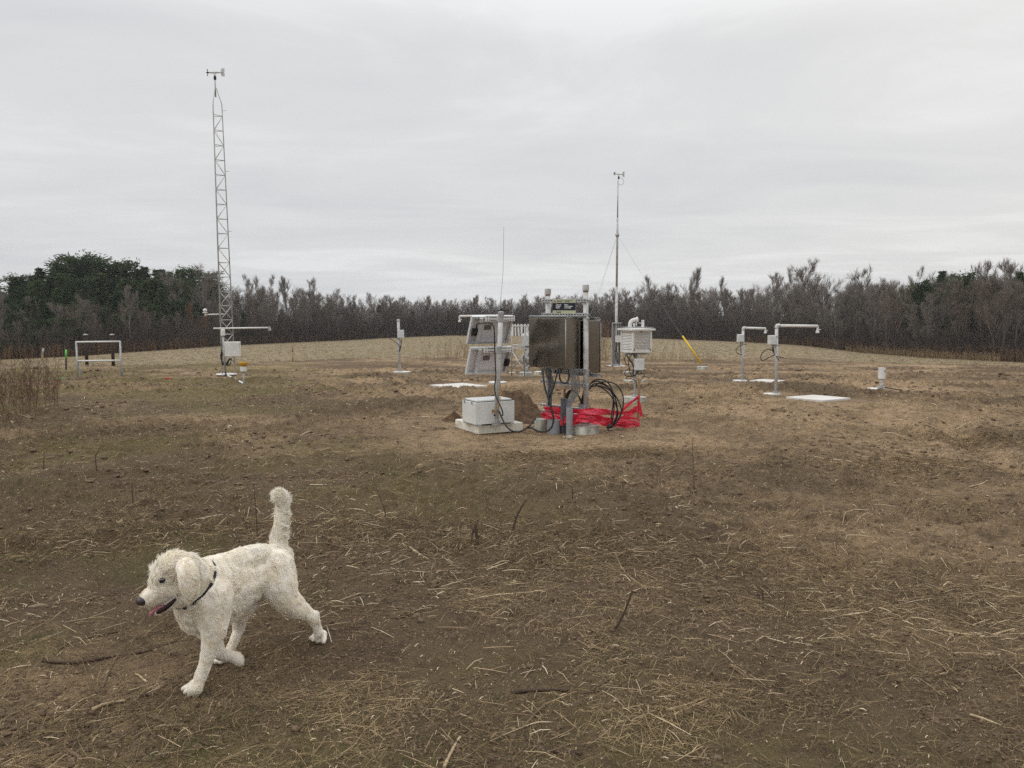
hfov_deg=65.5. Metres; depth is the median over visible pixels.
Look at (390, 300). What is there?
bare tree
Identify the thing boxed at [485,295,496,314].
birch tree
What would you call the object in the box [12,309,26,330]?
bare tree
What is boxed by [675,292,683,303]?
bare tree
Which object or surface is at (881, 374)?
rain gauge
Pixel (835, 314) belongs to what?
bare tree
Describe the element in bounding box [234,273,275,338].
bare tree
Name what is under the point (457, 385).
ground board
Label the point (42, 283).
pine tree
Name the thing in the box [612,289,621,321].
birch tree
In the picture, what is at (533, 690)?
dry stem
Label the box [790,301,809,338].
bare tree
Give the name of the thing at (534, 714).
dry stem
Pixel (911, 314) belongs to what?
bare tree
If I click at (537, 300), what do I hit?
birch tree
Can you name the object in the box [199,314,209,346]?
bare tree
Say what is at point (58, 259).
pine tree
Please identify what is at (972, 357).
pale edge grass
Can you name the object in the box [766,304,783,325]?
bare tree
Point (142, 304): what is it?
pine tree
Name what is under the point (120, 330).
pine tree
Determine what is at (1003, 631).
corn stalk
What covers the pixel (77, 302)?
spruce tree
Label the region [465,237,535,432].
solar post
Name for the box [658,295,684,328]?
bare tree
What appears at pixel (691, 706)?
corn stalk
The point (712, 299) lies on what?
bare tree
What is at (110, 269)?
pine tree
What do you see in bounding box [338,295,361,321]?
bare tree
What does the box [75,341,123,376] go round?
pipe frame
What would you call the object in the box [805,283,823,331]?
bare tree
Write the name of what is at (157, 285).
spruce tree
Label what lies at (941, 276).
spruce tree
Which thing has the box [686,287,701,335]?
bare tree
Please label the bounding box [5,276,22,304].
spruce tree
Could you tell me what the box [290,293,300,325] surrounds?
birch tree
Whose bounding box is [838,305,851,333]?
bare tree
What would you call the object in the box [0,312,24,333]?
pine tree
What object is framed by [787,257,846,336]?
bare tree
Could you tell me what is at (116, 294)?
spruce tree
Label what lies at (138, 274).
spruce tree
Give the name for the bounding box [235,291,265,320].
bare tree
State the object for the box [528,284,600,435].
cabinet station
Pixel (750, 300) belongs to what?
bare tree
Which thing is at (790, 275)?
bare tree
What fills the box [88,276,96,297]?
spruce tree
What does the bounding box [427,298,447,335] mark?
bare tree
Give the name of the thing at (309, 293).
bare tree
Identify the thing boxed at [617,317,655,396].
instrument shelter
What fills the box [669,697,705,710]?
corn stalk
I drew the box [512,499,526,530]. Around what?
dry stem
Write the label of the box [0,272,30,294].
pine tree
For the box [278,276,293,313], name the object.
bare tree
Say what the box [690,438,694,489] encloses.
dry stem
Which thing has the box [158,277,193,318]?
pine tree
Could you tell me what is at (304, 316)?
bare tree
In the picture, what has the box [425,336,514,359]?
field edge weeds
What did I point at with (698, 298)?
bare tree
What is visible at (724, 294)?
bare tree
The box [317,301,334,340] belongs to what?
bare tree
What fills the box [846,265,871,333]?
bare tree
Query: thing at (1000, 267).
bare tree
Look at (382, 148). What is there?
sky
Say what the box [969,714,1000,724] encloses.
corn stalk
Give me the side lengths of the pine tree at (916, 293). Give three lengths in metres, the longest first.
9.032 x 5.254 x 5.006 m
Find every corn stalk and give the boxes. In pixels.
[442,736,460,767]
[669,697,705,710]
[674,699,708,714]
[940,629,979,635]
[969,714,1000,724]
[990,628,1014,635]
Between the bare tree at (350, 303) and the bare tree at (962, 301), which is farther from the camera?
the bare tree at (350, 303)
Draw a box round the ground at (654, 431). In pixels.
[0,319,1023,767]
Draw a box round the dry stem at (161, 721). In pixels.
[142,713,210,746]
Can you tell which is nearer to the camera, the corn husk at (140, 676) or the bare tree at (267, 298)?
the corn husk at (140, 676)
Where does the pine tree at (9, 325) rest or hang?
on the ground at (654, 431)
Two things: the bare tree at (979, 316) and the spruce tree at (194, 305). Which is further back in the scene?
the spruce tree at (194, 305)
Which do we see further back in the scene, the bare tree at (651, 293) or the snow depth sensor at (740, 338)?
the bare tree at (651, 293)
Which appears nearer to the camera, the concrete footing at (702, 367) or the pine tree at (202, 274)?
the concrete footing at (702, 367)
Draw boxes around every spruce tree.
[0,340,6,358]
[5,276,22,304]
[19,277,26,290]
[20,298,26,323]
[20,299,39,329]
[24,274,36,297]
[28,267,47,296]
[40,276,56,306]
[40,298,53,323]
[51,262,64,280]
[57,289,73,318]
[74,290,85,316]
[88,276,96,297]
[89,272,107,304]
[91,301,100,315]
[98,311,108,350]
[102,294,111,318]
[106,295,117,327]
[111,290,121,317]
[115,283,124,298]
[117,268,134,298]
[118,278,132,308]
[132,269,145,285]
[140,266,150,279]
[140,279,151,293]
[142,294,160,330]
[143,278,166,313]
[146,279,155,306]
[150,269,157,280]
[154,269,168,302]
[166,306,182,343]
[177,270,187,280]
[189,289,203,326]
[194,306,209,342]
[205,293,212,319]
[238,312,248,343]
[373,305,384,334]
[922,279,940,340]
[933,271,947,348]
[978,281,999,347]
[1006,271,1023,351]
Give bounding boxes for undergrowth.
[0,296,1023,361]
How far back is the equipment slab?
10.49 m
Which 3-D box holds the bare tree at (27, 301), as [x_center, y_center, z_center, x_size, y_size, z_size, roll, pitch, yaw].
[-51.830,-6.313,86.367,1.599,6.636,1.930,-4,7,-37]
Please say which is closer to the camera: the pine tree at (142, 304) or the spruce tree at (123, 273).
the pine tree at (142, 304)
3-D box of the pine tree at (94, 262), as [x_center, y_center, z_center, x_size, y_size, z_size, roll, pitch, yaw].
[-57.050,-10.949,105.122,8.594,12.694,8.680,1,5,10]
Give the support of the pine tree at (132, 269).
on the ground at (654, 431)
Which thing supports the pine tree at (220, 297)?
on the ground at (654, 431)
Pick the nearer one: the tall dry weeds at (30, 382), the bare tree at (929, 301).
the tall dry weeds at (30, 382)
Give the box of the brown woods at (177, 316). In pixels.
[0,293,1023,359]
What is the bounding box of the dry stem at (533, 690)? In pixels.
[511,688,570,693]
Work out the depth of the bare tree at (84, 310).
87.69 m
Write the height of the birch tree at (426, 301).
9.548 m
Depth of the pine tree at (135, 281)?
109.72 m
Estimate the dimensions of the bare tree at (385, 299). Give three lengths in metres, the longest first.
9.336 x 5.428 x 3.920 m
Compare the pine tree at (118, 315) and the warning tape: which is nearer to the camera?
the warning tape
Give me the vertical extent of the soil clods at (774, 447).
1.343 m
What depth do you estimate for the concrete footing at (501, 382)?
21.42 m
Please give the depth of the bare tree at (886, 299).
92.46 m
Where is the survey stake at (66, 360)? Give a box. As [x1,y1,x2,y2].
[65,350,66,369]
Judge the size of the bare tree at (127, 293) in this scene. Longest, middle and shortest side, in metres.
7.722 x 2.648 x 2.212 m
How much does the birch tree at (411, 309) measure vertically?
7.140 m
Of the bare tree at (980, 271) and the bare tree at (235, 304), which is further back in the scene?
the bare tree at (235, 304)
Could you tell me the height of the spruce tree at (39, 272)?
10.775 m
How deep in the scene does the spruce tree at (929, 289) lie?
94.35 m
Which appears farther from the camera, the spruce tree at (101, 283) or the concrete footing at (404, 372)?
the spruce tree at (101, 283)
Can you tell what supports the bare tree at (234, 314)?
on the ground at (654, 431)
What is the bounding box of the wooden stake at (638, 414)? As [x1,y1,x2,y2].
[637,378,640,423]
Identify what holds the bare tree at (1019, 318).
on the ground at (654, 431)
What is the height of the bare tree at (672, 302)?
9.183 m
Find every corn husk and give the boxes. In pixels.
[91,699,126,709]
[135,673,147,681]
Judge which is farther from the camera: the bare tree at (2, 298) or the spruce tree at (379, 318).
the spruce tree at (379, 318)
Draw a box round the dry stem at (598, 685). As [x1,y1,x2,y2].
[585,679,609,694]
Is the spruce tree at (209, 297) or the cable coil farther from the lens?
the spruce tree at (209, 297)
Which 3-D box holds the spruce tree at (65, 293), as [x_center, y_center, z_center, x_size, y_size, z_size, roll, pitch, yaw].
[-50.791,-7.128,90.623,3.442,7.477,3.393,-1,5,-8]
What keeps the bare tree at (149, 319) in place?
on the ground at (654, 431)
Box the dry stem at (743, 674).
[730,664,794,708]
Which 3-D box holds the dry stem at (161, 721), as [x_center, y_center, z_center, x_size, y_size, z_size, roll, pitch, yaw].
[-1.287,1.323,3.051,0.448,0.030,0.021,4,7,35]
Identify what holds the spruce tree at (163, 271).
on the ground at (654, 431)
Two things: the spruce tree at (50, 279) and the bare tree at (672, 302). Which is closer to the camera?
the spruce tree at (50, 279)
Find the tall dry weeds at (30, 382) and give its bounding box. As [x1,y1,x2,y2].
[0,347,66,438]
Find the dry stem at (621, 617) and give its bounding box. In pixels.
[614,590,632,628]
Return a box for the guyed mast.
[590,172,702,365]
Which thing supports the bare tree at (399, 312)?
on the ground at (654, 431)
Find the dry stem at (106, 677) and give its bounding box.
[100,654,118,688]
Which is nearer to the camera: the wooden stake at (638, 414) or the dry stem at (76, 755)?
the dry stem at (76, 755)
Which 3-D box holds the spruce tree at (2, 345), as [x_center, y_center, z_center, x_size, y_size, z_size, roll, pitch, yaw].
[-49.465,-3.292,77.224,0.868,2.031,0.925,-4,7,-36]
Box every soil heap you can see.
[442,411,461,421]
[491,389,540,423]
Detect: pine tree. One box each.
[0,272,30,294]
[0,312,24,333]
[0,323,17,339]
[21,278,51,297]
[26,332,41,356]
[41,258,55,275]
[42,304,58,318]
[44,249,114,281]
[51,254,111,299]
[53,251,101,277]
[62,327,87,354]
[87,305,111,321]
[93,316,114,344]
[94,257,135,286]
[109,257,149,278]
[110,313,133,350]
[112,277,157,305]
[116,281,147,323]
[117,327,129,346]
[122,299,159,334]
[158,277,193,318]
[163,275,200,305]
[165,267,202,296]
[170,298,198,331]
[178,264,232,307]
[210,284,229,311]
[894,279,939,345]
[935,278,975,345]
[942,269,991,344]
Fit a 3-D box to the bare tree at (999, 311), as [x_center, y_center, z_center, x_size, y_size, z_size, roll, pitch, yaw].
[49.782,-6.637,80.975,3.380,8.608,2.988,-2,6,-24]
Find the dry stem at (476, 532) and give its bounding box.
[469,523,482,544]
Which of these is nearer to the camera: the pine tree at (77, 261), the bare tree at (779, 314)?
the pine tree at (77, 261)
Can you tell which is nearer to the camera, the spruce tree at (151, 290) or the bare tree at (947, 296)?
the bare tree at (947, 296)
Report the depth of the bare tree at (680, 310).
156.97 m
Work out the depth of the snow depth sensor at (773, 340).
16.58 m
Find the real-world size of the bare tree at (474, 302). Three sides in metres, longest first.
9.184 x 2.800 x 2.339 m
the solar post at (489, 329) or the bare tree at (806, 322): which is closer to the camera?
the solar post at (489, 329)
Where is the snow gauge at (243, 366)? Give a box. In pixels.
[239,362,247,383]
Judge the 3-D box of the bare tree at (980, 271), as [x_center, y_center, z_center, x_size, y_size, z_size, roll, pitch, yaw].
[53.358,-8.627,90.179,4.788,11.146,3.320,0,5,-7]
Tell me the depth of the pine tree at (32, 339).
79.31 m
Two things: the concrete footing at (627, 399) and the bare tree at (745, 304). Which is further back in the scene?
the bare tree at (745, 304)
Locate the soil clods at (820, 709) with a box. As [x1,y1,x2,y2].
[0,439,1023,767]
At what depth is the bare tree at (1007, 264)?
83.80 m
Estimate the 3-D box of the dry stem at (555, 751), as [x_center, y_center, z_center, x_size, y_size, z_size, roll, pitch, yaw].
[0.117,1.319,2.917,0.302,0.033,0.068,5,7,43]
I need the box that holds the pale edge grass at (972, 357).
[844,344,999,361]
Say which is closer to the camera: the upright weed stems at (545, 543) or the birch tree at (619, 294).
the upright weed stems at (545, 543)
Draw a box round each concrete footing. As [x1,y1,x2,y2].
[393,371,409,373]
[488,381,506,383]
[519,372,532,376]
[534,418,546,430]
[573,423,598,434]
[622,396,645,402]
[697,366,708,369]
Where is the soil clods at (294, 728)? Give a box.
[0,462,1023,767]
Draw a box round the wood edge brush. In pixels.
[0,329,1023,362]
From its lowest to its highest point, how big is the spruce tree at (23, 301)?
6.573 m
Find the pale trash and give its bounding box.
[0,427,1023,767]
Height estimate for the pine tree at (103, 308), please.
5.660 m
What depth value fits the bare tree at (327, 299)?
142.12 m
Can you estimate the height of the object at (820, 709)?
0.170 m
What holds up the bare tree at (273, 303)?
on the ground at (654, 431)
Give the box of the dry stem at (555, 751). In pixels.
[518,728,580,755]
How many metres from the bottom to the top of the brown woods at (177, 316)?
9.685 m
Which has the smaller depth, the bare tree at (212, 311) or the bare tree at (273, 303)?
the bare tree at (212, 311)
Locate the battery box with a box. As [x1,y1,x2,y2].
[462,396,513,426]
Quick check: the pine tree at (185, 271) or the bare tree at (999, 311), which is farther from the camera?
the pine tree at (185, 271)
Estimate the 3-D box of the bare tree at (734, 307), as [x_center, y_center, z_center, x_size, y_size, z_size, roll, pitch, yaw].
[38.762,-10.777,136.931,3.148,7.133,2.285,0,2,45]
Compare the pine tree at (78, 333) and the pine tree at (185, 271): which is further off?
the pine tree at (185, 271)
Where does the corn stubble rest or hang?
on the ground at (654, 431)
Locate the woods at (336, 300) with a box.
[169,271,1023,334]
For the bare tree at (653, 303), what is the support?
on the ground at (654, 431)
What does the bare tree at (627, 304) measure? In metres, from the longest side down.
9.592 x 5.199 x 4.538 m
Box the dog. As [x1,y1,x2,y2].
[136,487,326,696]
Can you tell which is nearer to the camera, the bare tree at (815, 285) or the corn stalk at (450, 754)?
the corn stalk at (450, 754)
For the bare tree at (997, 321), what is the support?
on the ground at (654, 431)
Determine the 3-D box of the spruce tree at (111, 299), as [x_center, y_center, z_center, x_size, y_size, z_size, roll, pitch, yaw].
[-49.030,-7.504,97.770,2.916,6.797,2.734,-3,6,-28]
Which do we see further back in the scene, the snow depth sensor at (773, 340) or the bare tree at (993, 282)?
the bare tree at (993, 282)
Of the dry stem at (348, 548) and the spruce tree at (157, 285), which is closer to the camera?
the dry stem at (348, 548)
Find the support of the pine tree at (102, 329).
on the ground at (654, 431)
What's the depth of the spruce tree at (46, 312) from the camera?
90.30 m
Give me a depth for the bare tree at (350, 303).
155.07 m
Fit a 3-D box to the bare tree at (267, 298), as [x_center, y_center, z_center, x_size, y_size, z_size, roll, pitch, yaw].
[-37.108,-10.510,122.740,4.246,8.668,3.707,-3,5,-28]
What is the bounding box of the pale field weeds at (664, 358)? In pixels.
[601,348,715,362]
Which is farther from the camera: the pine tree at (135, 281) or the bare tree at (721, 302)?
the bare tree at (721, 302)
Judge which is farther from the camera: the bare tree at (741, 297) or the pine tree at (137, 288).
the bare tree at (741, 297)
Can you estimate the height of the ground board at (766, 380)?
0.178 m
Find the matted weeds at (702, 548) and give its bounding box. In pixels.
[0,422,1023,767]
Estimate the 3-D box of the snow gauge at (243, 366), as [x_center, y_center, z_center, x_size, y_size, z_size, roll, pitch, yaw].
[-7.060,-0.179,20.956,0.229,0.801,0.226,0,5,0]
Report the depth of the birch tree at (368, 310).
153.08 m
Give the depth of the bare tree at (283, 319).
128.47 m
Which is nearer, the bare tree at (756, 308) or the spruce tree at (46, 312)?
the spruce tree at (46, 312)
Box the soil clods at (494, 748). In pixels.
[0,426,1023,767]
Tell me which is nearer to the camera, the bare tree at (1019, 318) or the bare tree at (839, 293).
the bare tree at (1019, 318)
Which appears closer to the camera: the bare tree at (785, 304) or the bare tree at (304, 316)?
the bare tree at (785, 304)
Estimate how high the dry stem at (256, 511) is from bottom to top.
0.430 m
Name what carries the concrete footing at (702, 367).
on the ground at (654, 431)
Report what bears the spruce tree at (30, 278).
on the ground at (654, 431)
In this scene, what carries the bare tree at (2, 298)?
on the ground at (654, 431)
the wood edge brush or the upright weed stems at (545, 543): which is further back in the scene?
the wood edge brush
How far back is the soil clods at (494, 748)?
4.50 m
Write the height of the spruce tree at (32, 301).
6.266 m
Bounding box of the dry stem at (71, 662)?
[41,640,176,663]
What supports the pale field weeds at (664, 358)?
on the ground at (654, 431)
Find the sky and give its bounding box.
[0,0,1023,319]
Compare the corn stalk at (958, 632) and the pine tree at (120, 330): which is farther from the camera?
the pine tree at (120, 330)
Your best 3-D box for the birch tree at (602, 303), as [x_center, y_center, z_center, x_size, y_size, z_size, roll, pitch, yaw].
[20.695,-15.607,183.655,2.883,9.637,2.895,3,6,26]
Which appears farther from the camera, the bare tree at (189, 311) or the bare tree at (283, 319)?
the bare tree at (283, 319)
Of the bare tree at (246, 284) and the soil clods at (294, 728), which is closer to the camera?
the soil clods at (294, 728)
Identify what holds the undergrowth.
on the ground at (654, 431)
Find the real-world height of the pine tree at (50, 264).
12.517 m
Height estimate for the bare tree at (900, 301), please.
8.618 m
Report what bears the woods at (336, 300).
on the ground at (654, 431)
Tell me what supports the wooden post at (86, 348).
on the ground at (654, 431)
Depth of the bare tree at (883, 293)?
100.40 m
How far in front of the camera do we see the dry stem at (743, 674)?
3.38 m
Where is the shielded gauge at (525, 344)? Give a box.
[510,324,541,375]
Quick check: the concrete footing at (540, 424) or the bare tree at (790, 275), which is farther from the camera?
the bare tree at (790, 275)
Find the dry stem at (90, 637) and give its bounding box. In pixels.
[59,631,117,649]
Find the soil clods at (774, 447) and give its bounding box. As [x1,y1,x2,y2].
[0,367,1023,491]
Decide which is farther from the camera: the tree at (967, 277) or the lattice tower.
the tree at (967, 277)
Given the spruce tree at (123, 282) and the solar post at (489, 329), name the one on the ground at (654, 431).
the spruce tree at (123, 282)
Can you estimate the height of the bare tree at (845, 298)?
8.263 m
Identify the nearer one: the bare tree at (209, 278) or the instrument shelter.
the instrument shelter
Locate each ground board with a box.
[431,383,486,387]
[749,379,785,382]
[786,395,850,401]
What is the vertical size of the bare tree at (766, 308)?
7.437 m
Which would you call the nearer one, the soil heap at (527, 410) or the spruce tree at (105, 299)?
the soil heap at (527, 410)
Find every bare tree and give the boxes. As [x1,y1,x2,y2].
[0,286,10,325]
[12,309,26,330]
[24,295,40,326]
[46,293,94,333]
[56,299,100,337]
[117,284,139,350]
[120,303,145,334]
[137,307,155,345]
[157,263,224,322]
[184,303,193,328]
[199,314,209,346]
[207,305,228,332]
[226,316,240,336]
[229,306,239,339]
[232,294,243,319]
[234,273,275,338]
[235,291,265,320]
[242,296,256,341]
[246,288,266,324]
[255,293,280,342]
[258,288,282,340]
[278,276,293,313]
[279,309,289,339]
[289,291,313,341]
[298,294,320,327]
[299,304,309,331]
[300,297,315,327]
[305,278,322,312]
[310,294,323,323]
[316,294,334,326]
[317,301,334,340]
[328,297,356,337]
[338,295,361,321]
[351,309,364,338]
[375,296,400,310]
[378,299,396,327]
[381,299,406,328]
[388,296,394,317]
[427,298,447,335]
[469,298,476,314]
[513,297,527,320]
[520,297,539,322]
[602,292,614,314]
[618,294,635,326]
[623,290,633,321]
[636,291,661,336]
[643,274,664,324]
[646,289,667,317]
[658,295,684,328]
[661,284,674,315]
[664,298,678,316]
[674,291,703,339]
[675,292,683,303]
[676,301,685,332]
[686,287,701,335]
[689,267,701,307]
[699,296,721,334]
[702,293,721,335]
[707,276,726,339]
[720,294,729,314]
[721,287,734,338]
[726,297,738,334]
[729,303,744,333]
[735,285,748,322]
[737,288,768,325]
[741,288,755,320]
[749,296,775,334]
[753,298,774,331]
[765,272,786,326]
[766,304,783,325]
[780,295,793,334]
[783,267,821,334]
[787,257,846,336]
[787,291,804,334]
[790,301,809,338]
[795,301,813,338]
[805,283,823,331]
[814,295,852,349]
[819,293,834,313]
[824,296,845,335]
[830,288,855,347]
[834,285,875,337]
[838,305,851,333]
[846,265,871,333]
[847,288,868,346]
[850,288,882,335]
[873,282,895,331]
[875,282,914,350]
[886,287,903,327]
[892,287,904,327]
[905,301,924,347]
[908,265,956,335]
[917,288,950,339]
[919,298,948,353]
[937,273,984,343]
[946,273,1000,343]
[948,299,972,347]
[968,277,992,342]
[971,259,998,344]
[971,278,1023,356]
[984,277,1022,359]
[986,275,1007,323]
[986,281,1023,344]
[992,259,1023,324]
[1001,257,1023,317]
[1007,280,1023,358]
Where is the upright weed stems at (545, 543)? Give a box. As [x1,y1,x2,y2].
[55,403,966,616]
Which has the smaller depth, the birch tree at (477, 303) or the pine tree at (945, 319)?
the pine tree at (945, 319)
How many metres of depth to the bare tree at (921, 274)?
95.07 m
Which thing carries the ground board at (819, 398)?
on the ground at (654, 431)
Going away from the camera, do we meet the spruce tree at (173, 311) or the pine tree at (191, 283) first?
the spruce tree at (173, 311)
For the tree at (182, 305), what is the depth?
107.04 m
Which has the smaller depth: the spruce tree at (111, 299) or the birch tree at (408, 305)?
the spruce tree at (111, 299)
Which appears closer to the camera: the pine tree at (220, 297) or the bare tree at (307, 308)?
the pine tree at (220, 297)
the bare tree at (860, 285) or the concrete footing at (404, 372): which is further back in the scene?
the bare tree at (860, 285)
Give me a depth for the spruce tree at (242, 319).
113.48 m
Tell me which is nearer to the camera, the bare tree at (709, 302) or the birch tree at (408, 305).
the bare tree at (709, 302)
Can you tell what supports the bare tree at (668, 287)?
on the ground at (654, 431)
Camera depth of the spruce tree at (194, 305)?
112.38 m
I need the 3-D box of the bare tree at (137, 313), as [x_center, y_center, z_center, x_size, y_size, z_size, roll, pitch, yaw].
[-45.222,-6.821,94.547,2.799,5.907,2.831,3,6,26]
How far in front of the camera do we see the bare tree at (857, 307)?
100.93 m
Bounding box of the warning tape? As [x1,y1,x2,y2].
[540,396,642,427]
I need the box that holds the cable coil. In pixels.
[589,379,623,428]
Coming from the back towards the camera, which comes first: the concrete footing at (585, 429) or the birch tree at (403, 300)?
the birch tree at (403, 300)
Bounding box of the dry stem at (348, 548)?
[294,533,383,555]
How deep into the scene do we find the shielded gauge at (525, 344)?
27.02 m
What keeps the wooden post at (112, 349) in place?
on the ground at (654, 431)
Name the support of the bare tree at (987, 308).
on the ground at (654, 431)
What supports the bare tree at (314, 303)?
on the ground at (654, 431)
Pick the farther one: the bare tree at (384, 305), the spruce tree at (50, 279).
the bare tree at (384, 305)
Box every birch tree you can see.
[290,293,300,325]
[357,302,376,337]
[393,302,409,336]
[399,295,411,325]
[409,304,421,326]
[413,301,422,334]
[419,295,431,315]
[473,294,479,314]
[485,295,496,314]
[498,299,506,309]
[533,295,543,315]
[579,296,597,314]
[596,295,606,316]
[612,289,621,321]
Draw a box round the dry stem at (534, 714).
[520,703,546,729]
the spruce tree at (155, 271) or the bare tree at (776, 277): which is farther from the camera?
the bare tree at (776, 277)
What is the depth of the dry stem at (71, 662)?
3.63 m
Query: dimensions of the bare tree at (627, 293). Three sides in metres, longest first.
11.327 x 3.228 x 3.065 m
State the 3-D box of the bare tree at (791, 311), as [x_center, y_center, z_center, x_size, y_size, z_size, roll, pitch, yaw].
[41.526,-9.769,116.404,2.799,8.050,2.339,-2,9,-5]
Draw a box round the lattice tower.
[202,68,270,375]
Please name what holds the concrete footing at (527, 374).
on the ground at (654, 431)
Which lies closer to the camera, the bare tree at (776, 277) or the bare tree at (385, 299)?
the bare tree at (776, 277)
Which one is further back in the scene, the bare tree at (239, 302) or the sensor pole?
the bare tree at (239, 302)
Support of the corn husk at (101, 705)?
on the ground at (654, 431)
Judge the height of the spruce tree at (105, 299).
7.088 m
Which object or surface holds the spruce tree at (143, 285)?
on the ground at (654, 431)
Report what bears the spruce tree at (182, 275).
on the ground at (654, 431)
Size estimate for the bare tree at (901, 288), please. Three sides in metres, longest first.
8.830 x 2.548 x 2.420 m
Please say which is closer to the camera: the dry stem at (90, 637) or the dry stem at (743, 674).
the dry stem at (743, 674)
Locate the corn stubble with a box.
[0,335,1023,368]
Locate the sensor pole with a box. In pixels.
[391,319,403,371]
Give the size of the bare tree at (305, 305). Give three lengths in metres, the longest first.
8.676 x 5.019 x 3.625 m
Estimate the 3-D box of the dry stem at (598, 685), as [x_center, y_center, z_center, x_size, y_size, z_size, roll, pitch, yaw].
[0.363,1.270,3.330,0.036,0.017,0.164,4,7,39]
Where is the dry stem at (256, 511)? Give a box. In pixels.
[253,479,262,538]
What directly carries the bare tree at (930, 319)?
on the ground at (654, 431)
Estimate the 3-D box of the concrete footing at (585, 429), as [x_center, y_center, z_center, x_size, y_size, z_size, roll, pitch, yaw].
[0.955,0.658,10.391,0.365,0.261,0.362,0,5,0]
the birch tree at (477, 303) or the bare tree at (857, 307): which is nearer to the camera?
the bare tree at (857, 307)
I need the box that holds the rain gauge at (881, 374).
[877,368,899,389]
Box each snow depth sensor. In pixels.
[458,314,497,381]
[736,326,767,379]
[760,324,820,393]
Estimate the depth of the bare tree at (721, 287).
149.06 m
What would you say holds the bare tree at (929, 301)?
on the ground at (654, 431)
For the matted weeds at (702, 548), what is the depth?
4.95 m
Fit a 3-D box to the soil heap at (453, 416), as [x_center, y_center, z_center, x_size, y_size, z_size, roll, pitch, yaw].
[-0.859,0.502,11.833,0.474,0.204,0.379,0,5,0]
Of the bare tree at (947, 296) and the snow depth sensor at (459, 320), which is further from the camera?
the bare tree at (947, 296)
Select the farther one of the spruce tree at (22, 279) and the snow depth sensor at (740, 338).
the spruce tree at (22, 279)
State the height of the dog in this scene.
0.763 m
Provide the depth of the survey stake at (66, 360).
33.94 m
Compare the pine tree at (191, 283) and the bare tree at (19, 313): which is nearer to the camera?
the bare tree at (19, 313)
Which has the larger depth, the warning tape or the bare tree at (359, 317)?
the bare tree at (359, 317)
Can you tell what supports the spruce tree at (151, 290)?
on the ground at (654, 431)
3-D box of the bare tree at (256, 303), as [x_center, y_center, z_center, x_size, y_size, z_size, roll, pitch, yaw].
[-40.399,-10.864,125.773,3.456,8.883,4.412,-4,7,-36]
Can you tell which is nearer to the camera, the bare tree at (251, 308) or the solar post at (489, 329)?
the solar post at (489, 329)
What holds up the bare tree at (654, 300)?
on the ground at (654, 431)
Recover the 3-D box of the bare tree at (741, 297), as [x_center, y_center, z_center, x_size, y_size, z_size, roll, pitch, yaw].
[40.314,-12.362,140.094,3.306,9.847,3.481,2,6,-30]
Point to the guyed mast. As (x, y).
(615, 340)
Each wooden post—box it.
[83,334,88,365]
[109,334,114,365]
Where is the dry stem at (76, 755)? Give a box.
[61,747,82,759]
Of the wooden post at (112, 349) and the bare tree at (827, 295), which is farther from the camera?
the bare tree at (827, 295)
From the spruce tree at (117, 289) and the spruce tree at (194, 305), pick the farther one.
the spruce tree at (194, 305)
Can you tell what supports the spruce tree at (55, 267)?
on the ground at (654, 431)
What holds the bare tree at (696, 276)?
on the ground at (654, 431)
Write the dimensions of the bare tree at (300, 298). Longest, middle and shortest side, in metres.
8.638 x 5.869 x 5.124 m
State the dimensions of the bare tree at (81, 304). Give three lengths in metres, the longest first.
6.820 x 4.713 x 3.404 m
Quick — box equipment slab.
[455,419,522,433]
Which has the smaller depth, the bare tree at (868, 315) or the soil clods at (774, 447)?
the soil clods at (774, 447)
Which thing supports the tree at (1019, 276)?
on the ground at (654, 431)
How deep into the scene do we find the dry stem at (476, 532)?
5.41 m
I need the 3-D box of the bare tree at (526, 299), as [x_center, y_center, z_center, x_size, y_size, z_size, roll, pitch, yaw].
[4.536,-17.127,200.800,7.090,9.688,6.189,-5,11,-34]
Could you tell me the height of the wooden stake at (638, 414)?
0.768 m
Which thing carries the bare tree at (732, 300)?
on the ground at (654, 431)
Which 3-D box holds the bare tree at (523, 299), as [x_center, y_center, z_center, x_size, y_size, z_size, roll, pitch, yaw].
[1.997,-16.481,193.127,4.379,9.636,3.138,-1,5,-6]
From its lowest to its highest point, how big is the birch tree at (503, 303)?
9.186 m
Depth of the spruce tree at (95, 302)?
92.58 m
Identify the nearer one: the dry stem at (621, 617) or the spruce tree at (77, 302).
the dry stem at (621, 617)
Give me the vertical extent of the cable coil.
0.659 m
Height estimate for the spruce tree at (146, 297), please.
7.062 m
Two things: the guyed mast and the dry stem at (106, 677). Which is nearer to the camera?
the dry stem at (106, 677)
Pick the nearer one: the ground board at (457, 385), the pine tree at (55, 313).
the ground board at (457, 385)
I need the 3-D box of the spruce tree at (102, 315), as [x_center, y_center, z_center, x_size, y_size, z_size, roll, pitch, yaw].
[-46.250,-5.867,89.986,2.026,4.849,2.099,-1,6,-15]

